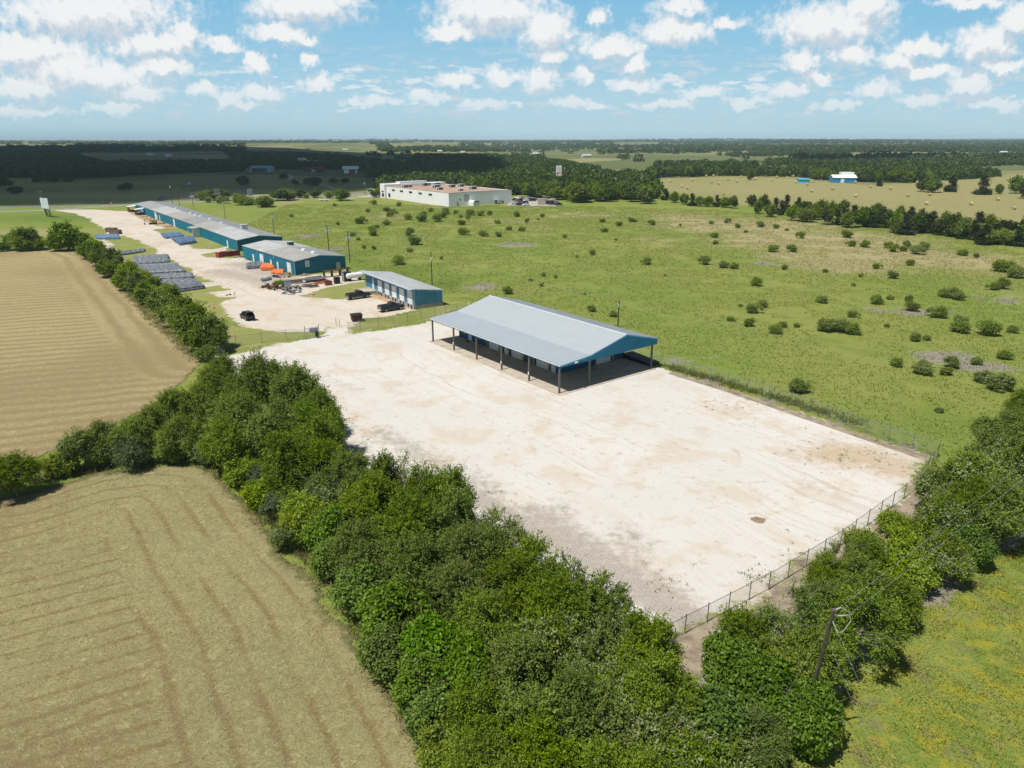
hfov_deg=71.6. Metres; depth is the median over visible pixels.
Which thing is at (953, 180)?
cedar tree
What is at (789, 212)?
tree
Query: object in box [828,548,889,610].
elm tree
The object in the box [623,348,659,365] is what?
loading ramp
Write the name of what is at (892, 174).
tree
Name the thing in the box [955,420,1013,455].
blossoming tree
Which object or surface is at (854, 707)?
overhead wire
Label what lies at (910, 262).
shrub
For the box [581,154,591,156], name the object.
farmhouse
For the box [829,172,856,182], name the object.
blue house
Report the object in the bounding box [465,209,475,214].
shrub
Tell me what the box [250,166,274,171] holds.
open barn
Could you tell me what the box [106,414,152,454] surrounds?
feathery tree
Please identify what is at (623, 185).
tree
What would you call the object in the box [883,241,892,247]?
shrub
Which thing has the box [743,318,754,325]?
shrub
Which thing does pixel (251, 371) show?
elm tree
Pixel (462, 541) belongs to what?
elm tree
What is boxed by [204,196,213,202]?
shrub
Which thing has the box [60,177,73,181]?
tree
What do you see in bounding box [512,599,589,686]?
blossoming tree
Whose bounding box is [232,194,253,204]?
tree
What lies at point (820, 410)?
fence weeds
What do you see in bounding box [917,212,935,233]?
cedar tree
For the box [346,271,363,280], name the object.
gas tank
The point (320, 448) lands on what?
feathery tree
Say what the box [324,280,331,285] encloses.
rusty crate
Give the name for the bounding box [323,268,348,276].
work bench
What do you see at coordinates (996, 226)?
cedar tree
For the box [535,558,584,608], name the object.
half bare tree
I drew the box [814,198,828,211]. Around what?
tree
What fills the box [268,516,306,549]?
blossoming tree
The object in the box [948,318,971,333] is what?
shrub
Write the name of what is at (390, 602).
vine covered tree
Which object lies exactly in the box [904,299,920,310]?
shrub
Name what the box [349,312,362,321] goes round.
skip bin
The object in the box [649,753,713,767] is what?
elm tree
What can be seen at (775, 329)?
shrub
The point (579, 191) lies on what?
tree
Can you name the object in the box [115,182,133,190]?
tree
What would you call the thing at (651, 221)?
shrub
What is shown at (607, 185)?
tree
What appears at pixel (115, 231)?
wooden box
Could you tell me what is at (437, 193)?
white warehouse
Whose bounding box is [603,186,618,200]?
tree
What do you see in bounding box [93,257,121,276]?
hedge tree
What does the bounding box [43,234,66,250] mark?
hedge tree
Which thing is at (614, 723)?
blossoming tree
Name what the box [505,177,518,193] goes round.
tree
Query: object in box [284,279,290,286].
metal crate
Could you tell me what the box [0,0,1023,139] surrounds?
sky
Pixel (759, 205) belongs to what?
tree
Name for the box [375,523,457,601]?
elm tree
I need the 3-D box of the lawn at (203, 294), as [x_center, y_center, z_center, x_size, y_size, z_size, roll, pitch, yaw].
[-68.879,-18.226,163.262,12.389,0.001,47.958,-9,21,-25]
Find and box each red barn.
[304,166,323,171]
[342,166,358,172]
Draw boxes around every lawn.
[105,235,213,282]
[153,228,222,248]
[182,285,236,319]
[200,250,242,257]
[223,326,311,351]
[299,282,365,298]
[349,302,469,331]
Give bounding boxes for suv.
[239,310,254,320]
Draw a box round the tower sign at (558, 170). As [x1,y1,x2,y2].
[556,165,561,175]
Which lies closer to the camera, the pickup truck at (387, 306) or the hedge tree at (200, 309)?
the hedge tree at (200, 309)
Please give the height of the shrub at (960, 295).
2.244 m
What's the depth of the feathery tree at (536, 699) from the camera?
40.33 m
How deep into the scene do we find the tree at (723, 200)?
387.91 m
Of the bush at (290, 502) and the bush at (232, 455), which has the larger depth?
the bush at (232, 455)
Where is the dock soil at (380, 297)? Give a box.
[370,295,410,308]
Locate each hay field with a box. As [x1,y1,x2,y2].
[0,249,207,458]
[0,465,422,767]
[659,173,1023,226]
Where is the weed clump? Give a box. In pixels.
[272,279,283,285]
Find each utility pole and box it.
[324,225,329,249]
[344,231,350,262]
[430,251,432,284]
[617,300,619,326]
[813,607,850,681]
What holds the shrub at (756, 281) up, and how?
on the ground at (58, 194)
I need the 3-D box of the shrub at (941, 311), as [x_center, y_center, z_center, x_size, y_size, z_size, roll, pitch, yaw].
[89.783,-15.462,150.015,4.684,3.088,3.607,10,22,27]
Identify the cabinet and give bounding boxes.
[333,276,340,283]
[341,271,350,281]
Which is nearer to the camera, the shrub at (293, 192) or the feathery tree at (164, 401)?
the feathery tree at (164, 401)
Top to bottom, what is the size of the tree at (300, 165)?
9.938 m
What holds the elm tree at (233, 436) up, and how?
on the ground at (58, 194)
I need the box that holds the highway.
[0,192,369,207]
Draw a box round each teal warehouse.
[127,201,282,250]
[241,240,345,274]
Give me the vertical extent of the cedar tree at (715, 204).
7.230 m
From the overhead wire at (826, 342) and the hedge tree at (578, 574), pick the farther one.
the overhead wire at (826, 342)
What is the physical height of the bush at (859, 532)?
3.228 m
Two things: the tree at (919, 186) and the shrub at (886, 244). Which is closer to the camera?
the shrub at (886, 244)
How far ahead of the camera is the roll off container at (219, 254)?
229.31 m
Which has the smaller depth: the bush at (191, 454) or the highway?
the bush at (191, 454)
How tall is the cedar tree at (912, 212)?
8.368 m
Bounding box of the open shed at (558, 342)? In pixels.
[429,295,658,392]
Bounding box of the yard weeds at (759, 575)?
[311,369,920,624]
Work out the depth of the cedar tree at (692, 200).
397.36 m
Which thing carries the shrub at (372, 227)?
on the ground at (58, 194)
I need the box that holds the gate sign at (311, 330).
[309,327,317,332]
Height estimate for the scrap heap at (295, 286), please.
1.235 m
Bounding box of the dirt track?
[287,174,355,198]
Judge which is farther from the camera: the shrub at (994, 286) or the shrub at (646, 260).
the shrub at (646, 260)
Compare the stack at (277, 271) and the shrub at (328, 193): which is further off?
the shrub at (328, 193)
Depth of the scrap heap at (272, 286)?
180.80 m
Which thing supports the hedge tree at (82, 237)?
on the ground at (58, 194)
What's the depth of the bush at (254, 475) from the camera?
76.49 m
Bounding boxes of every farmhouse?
[297,158,331,160]
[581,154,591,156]
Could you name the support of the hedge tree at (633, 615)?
on the ground at (58, 194)
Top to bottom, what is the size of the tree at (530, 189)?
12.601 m
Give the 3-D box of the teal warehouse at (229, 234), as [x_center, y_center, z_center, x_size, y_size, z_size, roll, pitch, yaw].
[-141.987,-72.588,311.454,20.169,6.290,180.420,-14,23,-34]
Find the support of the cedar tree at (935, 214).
on the ground at (58, 194)
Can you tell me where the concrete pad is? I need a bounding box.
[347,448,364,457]
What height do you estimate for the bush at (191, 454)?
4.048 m
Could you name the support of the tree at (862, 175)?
on the ground at (58, 194)
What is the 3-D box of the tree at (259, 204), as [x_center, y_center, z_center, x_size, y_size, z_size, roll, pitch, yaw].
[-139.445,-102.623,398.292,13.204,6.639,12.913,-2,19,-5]
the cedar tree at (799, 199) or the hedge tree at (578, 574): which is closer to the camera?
the hedge tree at (578, 574)
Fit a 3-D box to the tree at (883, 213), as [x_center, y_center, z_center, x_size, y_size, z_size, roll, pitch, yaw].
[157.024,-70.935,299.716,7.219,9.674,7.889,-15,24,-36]
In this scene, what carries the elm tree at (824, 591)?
on the ground at (58, 194)
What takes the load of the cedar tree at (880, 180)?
on the hay field at (894, 198)
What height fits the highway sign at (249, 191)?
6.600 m
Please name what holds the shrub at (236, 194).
on the ground at (58, 194)
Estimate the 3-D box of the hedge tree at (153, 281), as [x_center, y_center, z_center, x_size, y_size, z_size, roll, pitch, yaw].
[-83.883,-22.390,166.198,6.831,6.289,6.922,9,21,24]
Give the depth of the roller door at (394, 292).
165.46 m
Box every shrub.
[194,191,207,199]
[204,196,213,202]
[215,195,229,203]
[231,192,244,197]
[236,197,254,204]
[256,195,274,206]
[285,188,297,199]
[322,190,333,197]
[354,217,368,223]
[367,224,375,229]
[368,230,376,235]
[382,207,389,211]
[382,219,390,224]
[386,211,393,216]
[391,254,403,264]
[402,213,411,218]
[405,227,414,235]
[407,234,421,244]
[415,214,426,221]
[431,213,441,221]
[439,211,446,217]
[442,207,449,213]
[458,226,469,234]
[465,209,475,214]
[476,210,484,215]
[478,229,488,235]
[501,286,513,293]
[513,210,520,216]
[586,305,596,311]
[588,249,595,254]
[608,310,617,316]
[640,256,650,263]
[647,219,655,224]
[697,255,711,264]
[710,232,718,237]
[718,260,729,267]
[726,316,736,320]
[729,262,739,268]
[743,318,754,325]
[745,301,765,313]
[750,277,764,285]
[755,221,765,226]
[758,299,767,306]
[767,244,779,251]
[768,323,783,333]
[778,321,787,326]
[786,244,797,251]
[788,376,813,393]
[793,207,817,221]
[795,231,805,237]
[814,295,827,302]
[816,317,836,331]
[829,317,850,331]
[840,230,852,237]
[843,240,856,245]
[844,322,863,334]
[846,309,861,317]
[858,240,870,246]
[869,294,885,304]
[872,263,883,268]
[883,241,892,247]
[886,269,899,278]
[888,243,900,251]
[888,355,903,366]
[899,245,907,251]
[902,240,911,246]
[904,295,913,300]
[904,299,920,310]
[905,258,915,264]
[908,244,926,254]
[909,330,921,341]
[911,361,935,374]
[919,240,930,248]
[922,335,931,339]
[925,304,949,317]
[935,407,944,412]
[938,285,960,298]
[938,367,953,374]
[942,355,961,368]
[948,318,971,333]
[950,291,966,299]
[952,314,969,322]
[956,248,968,255]
[969,356,983,364]
[972,317,1003,335]
[972,369,992,382]
[983,371,1017,390]
[984,282,1001,289]
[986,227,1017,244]
[991,258,1023,272]
[995,277,1012,288]
[996,348,1015,358]
[1005,230,1023,242]
[1005,324,1020,331]
[1006,265,1023,277]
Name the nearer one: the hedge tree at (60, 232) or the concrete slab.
the concrete slab
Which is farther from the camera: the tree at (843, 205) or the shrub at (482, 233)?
the tree at (843, 205)
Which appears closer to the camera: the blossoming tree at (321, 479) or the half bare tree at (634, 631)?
the half bare tree at (634, 631)
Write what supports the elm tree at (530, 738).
on the ground at (58, 194)
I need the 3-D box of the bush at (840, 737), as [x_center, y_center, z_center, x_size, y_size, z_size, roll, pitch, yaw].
[19.056,21.160,44.167,3.434,3.178,3.652,4,20,12]
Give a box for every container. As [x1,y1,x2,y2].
[215,250,239,257]
[538,199,548,203]
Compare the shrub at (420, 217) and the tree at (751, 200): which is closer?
the shrub at (420, 217)
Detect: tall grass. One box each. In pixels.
[16,455,421,764]
[70,249,201,362]
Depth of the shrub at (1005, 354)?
121.53 m
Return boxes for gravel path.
[200,247,227,250]
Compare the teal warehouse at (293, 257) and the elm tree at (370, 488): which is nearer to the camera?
the elm tree at (370, 488)
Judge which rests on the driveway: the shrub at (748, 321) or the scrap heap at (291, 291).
the scrap heap at (291, 291)
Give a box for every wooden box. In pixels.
[105,227,117,231]
[109,229,121,233]
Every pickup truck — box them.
[345,289,371,299]
[377,301,404,311]
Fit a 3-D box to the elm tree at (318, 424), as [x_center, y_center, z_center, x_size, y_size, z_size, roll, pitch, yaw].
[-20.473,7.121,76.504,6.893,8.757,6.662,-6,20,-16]
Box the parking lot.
[507,197,555,206]
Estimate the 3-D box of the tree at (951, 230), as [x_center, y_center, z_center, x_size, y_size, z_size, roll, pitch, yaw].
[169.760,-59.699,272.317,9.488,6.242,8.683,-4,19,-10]
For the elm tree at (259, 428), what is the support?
on the ground at (58, 194)
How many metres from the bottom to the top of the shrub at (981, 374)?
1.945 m
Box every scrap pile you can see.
[295,283,311,286]
[302,276,327,279]
[305,278,326,282]
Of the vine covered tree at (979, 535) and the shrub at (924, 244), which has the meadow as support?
the vine covered tree at (979, 535)
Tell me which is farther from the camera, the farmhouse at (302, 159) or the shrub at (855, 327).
the farmhouse at (302, 159)
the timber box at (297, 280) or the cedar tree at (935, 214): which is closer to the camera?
the timber box at (297, 280)
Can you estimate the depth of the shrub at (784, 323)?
142.35 m
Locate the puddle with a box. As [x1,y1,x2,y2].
[750,517,764,522]
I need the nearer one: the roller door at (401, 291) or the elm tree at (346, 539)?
the elm tree at (346, 539)
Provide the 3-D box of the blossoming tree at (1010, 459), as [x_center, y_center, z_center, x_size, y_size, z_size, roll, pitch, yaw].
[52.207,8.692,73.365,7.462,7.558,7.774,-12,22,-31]
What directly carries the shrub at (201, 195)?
on the ground at (58, 194)
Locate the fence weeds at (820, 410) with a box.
[655,362,872,427]
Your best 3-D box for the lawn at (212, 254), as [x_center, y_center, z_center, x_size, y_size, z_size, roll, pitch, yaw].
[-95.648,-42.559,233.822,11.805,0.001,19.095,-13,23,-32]
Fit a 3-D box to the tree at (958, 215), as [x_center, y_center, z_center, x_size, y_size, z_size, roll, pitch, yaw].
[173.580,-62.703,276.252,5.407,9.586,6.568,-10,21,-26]
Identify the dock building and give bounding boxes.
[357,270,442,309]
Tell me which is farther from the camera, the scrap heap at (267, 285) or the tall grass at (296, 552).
the scrap heap at (267, 285)
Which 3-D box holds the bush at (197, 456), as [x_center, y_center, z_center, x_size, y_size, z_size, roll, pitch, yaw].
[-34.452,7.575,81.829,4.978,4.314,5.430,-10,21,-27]
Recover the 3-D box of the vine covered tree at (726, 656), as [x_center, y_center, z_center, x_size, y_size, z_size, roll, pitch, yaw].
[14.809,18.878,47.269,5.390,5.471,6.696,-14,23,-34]
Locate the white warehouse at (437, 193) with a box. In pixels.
[379,180,511,206]
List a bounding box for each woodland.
[0,138,1023,161]
[0,149,1023,199]
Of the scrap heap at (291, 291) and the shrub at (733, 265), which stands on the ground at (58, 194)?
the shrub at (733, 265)
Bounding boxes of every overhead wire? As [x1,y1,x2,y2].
[433,252,617,299]
[630,302,1022,373]
[635,308,1023,383]
[829,641,880,763]
[839,635,900,766]
[843,464,1021,604]
[850,478,1023,613]
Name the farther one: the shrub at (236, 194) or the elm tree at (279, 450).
the shrub at (236, 194)
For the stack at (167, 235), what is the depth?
275.95 m
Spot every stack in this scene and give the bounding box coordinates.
[95,234,120,239]
[120,248,145,254]
[132,254,169,264]
[138,263,185,274]
[152,272,193,279]
[160,278,204,291]
[161,232,183,238]
[172,236,196,245]
[246,261,262,268]
[260,262,274,270]
[260,277,271,281]
[271,269,283,273]
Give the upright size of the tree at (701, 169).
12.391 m
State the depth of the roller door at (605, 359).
120.18 m
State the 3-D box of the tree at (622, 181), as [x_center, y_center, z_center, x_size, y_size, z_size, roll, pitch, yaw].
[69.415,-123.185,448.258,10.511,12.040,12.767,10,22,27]
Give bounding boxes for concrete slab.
[428,335,655,395]
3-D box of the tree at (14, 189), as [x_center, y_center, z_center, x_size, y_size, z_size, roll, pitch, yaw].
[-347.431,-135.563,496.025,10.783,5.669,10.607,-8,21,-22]
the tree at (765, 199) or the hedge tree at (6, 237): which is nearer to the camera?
the hedge tree at (6, 237)
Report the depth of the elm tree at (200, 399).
88.03 m
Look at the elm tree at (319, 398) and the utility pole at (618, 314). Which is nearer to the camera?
the elm tree at (319, 398)
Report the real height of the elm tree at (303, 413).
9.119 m
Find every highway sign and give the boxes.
[213,188,219,198]
[247,189,252,196]
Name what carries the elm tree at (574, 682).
on the ground at (58, 194)
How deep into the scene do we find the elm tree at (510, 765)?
37.26 m
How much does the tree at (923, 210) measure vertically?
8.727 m
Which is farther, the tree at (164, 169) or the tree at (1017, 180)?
the tree at (164, 169)
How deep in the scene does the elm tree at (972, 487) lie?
65.03 m
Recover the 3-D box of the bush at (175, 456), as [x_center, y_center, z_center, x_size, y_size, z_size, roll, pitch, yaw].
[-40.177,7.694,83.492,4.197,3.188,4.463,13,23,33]
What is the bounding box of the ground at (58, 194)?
[0,138,1023,767]
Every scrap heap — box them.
[261,282,275,288]
[267,283,283,289]
[273,283,287,290]
[276,273,292,277]
[281,289,301,294]
[285,285,301,290]
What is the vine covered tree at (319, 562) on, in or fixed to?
on the ground at (58, 194)
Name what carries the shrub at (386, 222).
on the ground at (58, 194)
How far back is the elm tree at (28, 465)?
74.68 m
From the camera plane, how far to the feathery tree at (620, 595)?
51.63 m
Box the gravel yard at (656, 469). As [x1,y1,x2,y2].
[207,321,934,631]
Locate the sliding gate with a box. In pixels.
[304,324,328,338]
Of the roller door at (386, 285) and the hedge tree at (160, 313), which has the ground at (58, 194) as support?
the hedge tree at (160, 313)
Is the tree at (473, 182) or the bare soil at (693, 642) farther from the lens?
the tree at (473, 182)
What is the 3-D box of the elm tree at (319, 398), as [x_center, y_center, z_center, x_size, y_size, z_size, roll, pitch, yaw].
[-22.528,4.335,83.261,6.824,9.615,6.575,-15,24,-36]
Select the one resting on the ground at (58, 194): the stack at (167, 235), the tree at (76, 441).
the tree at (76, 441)
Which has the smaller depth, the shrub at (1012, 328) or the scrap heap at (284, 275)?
the shrub at (1012, 328)
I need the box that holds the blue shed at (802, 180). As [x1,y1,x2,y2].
[797,178,814,182]
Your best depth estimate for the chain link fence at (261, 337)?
132.24 m
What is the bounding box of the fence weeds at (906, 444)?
[853,431,946,457]
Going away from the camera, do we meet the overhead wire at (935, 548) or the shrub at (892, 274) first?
the overhead wire at (935, 548)
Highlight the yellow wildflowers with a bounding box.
[798,545,1023,767]
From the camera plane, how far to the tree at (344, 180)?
607.24 m
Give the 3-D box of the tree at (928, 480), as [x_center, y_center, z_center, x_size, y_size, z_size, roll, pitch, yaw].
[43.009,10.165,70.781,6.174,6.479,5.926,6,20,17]
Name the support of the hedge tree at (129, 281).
on the ground at (58, 194)
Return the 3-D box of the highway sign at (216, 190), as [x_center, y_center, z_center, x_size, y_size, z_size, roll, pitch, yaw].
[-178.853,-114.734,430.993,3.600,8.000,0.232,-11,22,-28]
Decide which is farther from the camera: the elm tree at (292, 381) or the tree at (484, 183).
the tree at (484, 183)
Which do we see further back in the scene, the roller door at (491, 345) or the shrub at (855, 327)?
the shrub at (855, 327)
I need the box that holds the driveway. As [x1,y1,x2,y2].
[54,209,415,331]
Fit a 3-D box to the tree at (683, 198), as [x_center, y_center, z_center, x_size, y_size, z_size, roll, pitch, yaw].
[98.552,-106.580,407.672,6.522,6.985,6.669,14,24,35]
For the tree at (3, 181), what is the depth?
565.07 m
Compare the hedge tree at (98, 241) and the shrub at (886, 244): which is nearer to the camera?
the hedge tree at (98, 241)
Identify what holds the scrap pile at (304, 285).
on the driveway
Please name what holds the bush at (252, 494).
on the ground at (58, 194)
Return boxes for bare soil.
[130,212,176,227]
[668,372,931,460]
[670,471,937,681]
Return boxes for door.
[286,262,291,273]
[377,280,382,291]
[384,282,389,294]
[391,285,396,297]
[399,288,404,301]
[407,290,412,304]
[489,342,499,351]
[511,350,523,360]
[536,359,549,369]
[551,365,555,372]
[596,356,610,363]
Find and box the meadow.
[801,542,1023,767]
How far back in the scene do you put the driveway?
177.34 m
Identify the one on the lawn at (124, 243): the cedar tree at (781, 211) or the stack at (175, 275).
the stack at (175, 275)
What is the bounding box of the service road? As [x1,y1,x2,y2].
[0,196,358,211]
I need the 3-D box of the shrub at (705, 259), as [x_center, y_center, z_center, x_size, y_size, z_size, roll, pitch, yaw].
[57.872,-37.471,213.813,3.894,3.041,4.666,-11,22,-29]
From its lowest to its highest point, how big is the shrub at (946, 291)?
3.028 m
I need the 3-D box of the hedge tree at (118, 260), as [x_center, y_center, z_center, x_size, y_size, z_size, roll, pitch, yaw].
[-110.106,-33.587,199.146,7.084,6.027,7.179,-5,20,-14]
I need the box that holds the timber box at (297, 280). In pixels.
[285,278,302,283]
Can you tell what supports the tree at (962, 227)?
on the ground at (58, 194)
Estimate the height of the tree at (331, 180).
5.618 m
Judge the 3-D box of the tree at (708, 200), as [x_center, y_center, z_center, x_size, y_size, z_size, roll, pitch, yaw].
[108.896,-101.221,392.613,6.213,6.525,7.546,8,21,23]
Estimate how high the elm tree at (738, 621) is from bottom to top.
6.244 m
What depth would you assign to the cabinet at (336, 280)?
186.16 m
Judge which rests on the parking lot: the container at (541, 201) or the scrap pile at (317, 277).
the container at (541, 201)
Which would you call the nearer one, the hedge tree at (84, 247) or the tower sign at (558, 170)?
the hedge tree at (84, 247)
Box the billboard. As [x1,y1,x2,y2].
[40,198,51,216]
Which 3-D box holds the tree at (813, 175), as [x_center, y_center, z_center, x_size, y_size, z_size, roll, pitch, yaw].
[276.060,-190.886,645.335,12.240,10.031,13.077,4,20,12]
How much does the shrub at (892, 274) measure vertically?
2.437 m
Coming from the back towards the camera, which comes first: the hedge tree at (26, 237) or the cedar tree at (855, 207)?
the cedar tree at (855, 207)
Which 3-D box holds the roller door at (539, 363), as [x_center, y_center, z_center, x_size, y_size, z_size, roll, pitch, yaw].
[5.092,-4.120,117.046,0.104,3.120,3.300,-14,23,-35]
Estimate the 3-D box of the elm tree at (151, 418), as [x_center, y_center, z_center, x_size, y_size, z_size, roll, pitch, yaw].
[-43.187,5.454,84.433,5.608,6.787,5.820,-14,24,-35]
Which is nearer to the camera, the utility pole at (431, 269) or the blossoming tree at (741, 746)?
the blossoming tree at (741, 746)
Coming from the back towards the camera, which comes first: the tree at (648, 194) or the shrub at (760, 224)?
the tree at (648, 194)
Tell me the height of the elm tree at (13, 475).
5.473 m
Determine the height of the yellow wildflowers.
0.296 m
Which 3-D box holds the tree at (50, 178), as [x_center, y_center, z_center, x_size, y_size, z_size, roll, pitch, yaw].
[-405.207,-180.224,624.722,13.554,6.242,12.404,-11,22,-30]
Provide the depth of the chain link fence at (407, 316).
147.08 m
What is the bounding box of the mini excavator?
[144,218,156,224]
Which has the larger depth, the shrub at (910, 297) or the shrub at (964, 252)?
the shrub at (964, 252)
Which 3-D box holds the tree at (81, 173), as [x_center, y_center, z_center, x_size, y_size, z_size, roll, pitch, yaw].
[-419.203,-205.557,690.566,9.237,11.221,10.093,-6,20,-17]
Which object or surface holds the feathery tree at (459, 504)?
on the ground at (58, 194)
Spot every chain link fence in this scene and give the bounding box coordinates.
[230,329,303,346]
[345,443,675,640]
[348,301,466,331]
[661,354,940,455]
[670,444,939,637]
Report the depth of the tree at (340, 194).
435.01 m
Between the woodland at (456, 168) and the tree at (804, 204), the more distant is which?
the woodland at (456, 168)
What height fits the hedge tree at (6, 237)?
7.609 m
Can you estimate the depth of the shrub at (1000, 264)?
199.71 m
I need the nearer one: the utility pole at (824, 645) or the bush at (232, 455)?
the utility pole at (824, 645)
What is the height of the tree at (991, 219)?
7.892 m
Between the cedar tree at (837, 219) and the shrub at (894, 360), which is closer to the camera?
the shrub at (894, 360)
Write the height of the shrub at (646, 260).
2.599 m
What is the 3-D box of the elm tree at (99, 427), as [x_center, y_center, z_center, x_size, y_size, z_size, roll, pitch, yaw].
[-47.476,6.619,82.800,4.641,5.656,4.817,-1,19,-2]
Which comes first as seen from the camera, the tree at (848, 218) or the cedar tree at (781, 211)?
the tree at (848, 218)
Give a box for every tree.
[0,177,15,186]
[0,227,21,248]
[0,241,11,251]
[0,449,46,494]
[0,453,21,491]
[6,186,23,193]
[8,226,43,250]
[17,165,28,177]
[28,238,45,249]
[30,176,44,181]
[43,176,59,182]
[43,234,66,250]
[45,219,82,249]
[53,425,108,468]
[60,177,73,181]
[67,230,91,249]
[75,239,103,257]
[76,167,86,177]
[82,237,105,247]
[85,248,104,264]
[85,417,124,461]
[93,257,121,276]
[100,245,123,259]
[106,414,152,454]
[109,253,126,269]
[109,268,128,289]
[114,258,141,274]
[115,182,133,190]
[121,270,147,291]
[122,401,167,452]
[128,266,151,279]
[129,279,161,303]
[131,167,138,174]
[143,288,179,314]
[143,386,194,439]
[145,275,162,294]
[151,295,185,322]
[152,412,205,462]
[156,281,177,291]
[160,166,168,173]
[162,303,187,329]
[163,284,183,306]
[166,305,202,338]
[168,378,229,428]
[172,293,206,311]
[179,321,207,348]
[182,301,222,329]
[193,344,217,360]
[194,350,238,399]
[194,410,254,471]
[197,311,233,346]
[202,388,273,448]
[206,188,230,199]
[206,327,229,353]
[217,345,284,409]
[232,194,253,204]
[236,176,248,184]
[239,392,307,456]
[250,359,301,409]
[253,195,273,206]
[255,159,263,165]
[256,427,319,494]
[263,359,335,415]
[267,188,293,200]
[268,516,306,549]
[272,162,280,168]
[272,397,347,454]
[279,172,287,178]
[284,379,330,411]
[289,411,351,473]
[290,161,298,168]
[291,179,298,184]
[291,384,348,439]
[293,464,347,505]
[295,189,305,197]
[296,162,304,168]
[299,500,353,551]
[303,161,312,165]
[303,433,353,488]
[305,177,322,185]
[308,188,321,197]
[308,534,348,580]
[326,554,386,620]
[327,515,394,574]
[328,177,337,182]
[328,448,377,495]
[331,187,351,200]
[334,162,341,168]
[334,465,397,540]
[340,178,348,182]
[341,447,406,519]
[351,619,410,686]
[352,574,438,640]
[355,484,443,563]
[360,166,375,177]
[370,190,377,196]
[374,187,379,196]
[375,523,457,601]
[379,442,425,500]
[379,602,466,682]
[382,463,410,521]
[382,647,453,723]
[398,459,449,513]
[398,675,462,745]
[402,455,479,519]
[420,469,479,526]
[422,552,496,629]
[423,485,482,539]
[427,720,523,767]
[430,628,528,707]
[435,517,503,579]
[437,667,526,761]
[443,584,525,658]
[468,503,527,567]
[469,175,483,186]
[475,749,541,767]
[476,549,544,629]
[480,179,491,187]
[481,625,559,711]
[481,668,572,757]
[486,180,503,188]
[486,706,587,767]
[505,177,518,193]
[506,527,570,580]
[507,565,597,645]
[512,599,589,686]
[517,177,528,191]
[518,656,618,755]
[519,182,528,194]
[522,181,533,195]
[527,177,545,196]
[531,181,545,197]
[532,542,609,609]
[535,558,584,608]
[543,179,558,197]
[547,185,563,198]
[552,181,569,197]
[552,568,628,658]
[554,602,628,690]
[555,729,628,767]
[561,181,576,200]
[565,665,653,764]
[567,183,590,202]
[580,186,593,201]
[582,565,635,627]
[589,183,596,198]
[589,640,668,738]
[591,183,606,198]
[592,186,607,201]
[602,597,702,664]
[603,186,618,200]
[604,183,619,196]
[604,734,679,767]
[609,617,682,663]
[613,179,624,197]
[613,635,705,721]
[614,609,689,684]
[619,179,634,199]
[622,182,639,201]
[622,694,711,766]
[636,187,655,203]
[637,183,655,201]
[649,169,656,175]
[649,715,742,767]
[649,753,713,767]
[655,186,661,197]
[660,187,669,199]
[666,167,676,176]
[667,674,761,758]
[669,190,679,202]
[676,165,685,175]
[679,192,688,203]
[684,165,693,176]
[686,193,696,205]
[691,165,698,175]
[694,196,704,205]
[696,165,704,175]
[697,618,767,695]
[703,195,713,205]
[709,728,775,767]
[712,194,719,206]
[712,647,800,729]
[713,600,787,656]
[718,196,729,206]
[727,195,738,207]
[735,695,800,767]
[745,169,755,179]
[745,194,756,205]
[750,573,826,651]
[753,199,764,213]
[756,192,771,208]
[759,617,856,694]
[763,202,776,215]
[768,673,858,761]
[772,198,779,213]
[775,673,849,755]
[776,200,786,215]
[780,194,790,208]
[785,203,798,218]
[790,572,861,636]
[794,197,801,205]
[797,201,811,210]
[799,548,853,584]
[800,166,807,176]
[809,168,820,178]
[809,203,820,219]
[814,167,823,179]
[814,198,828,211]
[814,583,917,671]
[816,526,874,574]
[819,168,832,179]
[819,205,834,224]
[828,200,837,215]
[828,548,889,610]
[831,209,842,224]
[837,199,850,215]
[839,211,860,226]
[840,532,891,570]
[851,204,858,215]
[853,205,870,225]
[858,169,871,180]
[861,211,880,227]
[864,169,875,181]
[871,568,931,627]
[872,201,883,214]
[873,170,883,181]
[875,204,892,226]
[876,176,884,185]
[878,166,889,180]
[883,211,903,225]
[885,171,898,181]
[886,214,901,230]
[893,213,916,235]
[894,168,903,182]
[894,204,907,215]
[900,169,915,181]
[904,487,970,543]
[906,206,916,214]
[910,212,925,231]
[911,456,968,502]
[911,525,984,582]
[912,170,926,181]
[914,177,928,191]
[917,206,928,223]
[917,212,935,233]
[923,177,943,191]
[925,173,932,179]
[929,217,943,233]
[931,210,938,221]
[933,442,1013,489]
[937,471,1005,537]
[939,210,951,219]
[942,212,957,234]
[942,221,957,235]
[943,174,958,191]
[953,517,1003,570]
[955,210,963,222]
[955,215,971,238]
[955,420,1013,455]
[955,470,1023,547]
[963,217,982,239]
[967,407,1023,446]
[970,172,993,194]
[971,211,990,228]
[971,223,995,244]
[979,434,1023,486]
[983,213,1000,228]
[985,222,1006,243]
[995,183,1004,193]
[998,406,1023,430]
[1001,387,1023,417]
[1003,219,1012,228]
[1005,222,1020,230]
[1006,226,1023,246]
[1007,173,1023,192]
[1016,182,1023,196]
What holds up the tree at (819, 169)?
on the ground at (58, 194)
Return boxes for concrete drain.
[201,281,221,283]
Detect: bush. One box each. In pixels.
[39,450,80,477]
[106,431,152,475]
[151,436,189,462]
[178,430,207,461]
[190,436,223,465]
[217,448,264,487]
[221,450,244,470]
[232,450,266,463]
[237,475,283,514]
[244,464,269,484]
[258,487,292,516]
[272,481,303,509]
[276,484,332,517]
[276,496,331,547]
[413,710,464,767]
[799,701,848,749]
[841,523,890,553]
[872,552,916,602]
[874,505,911,535]
[884,520,924,556]
[886,542,943,597]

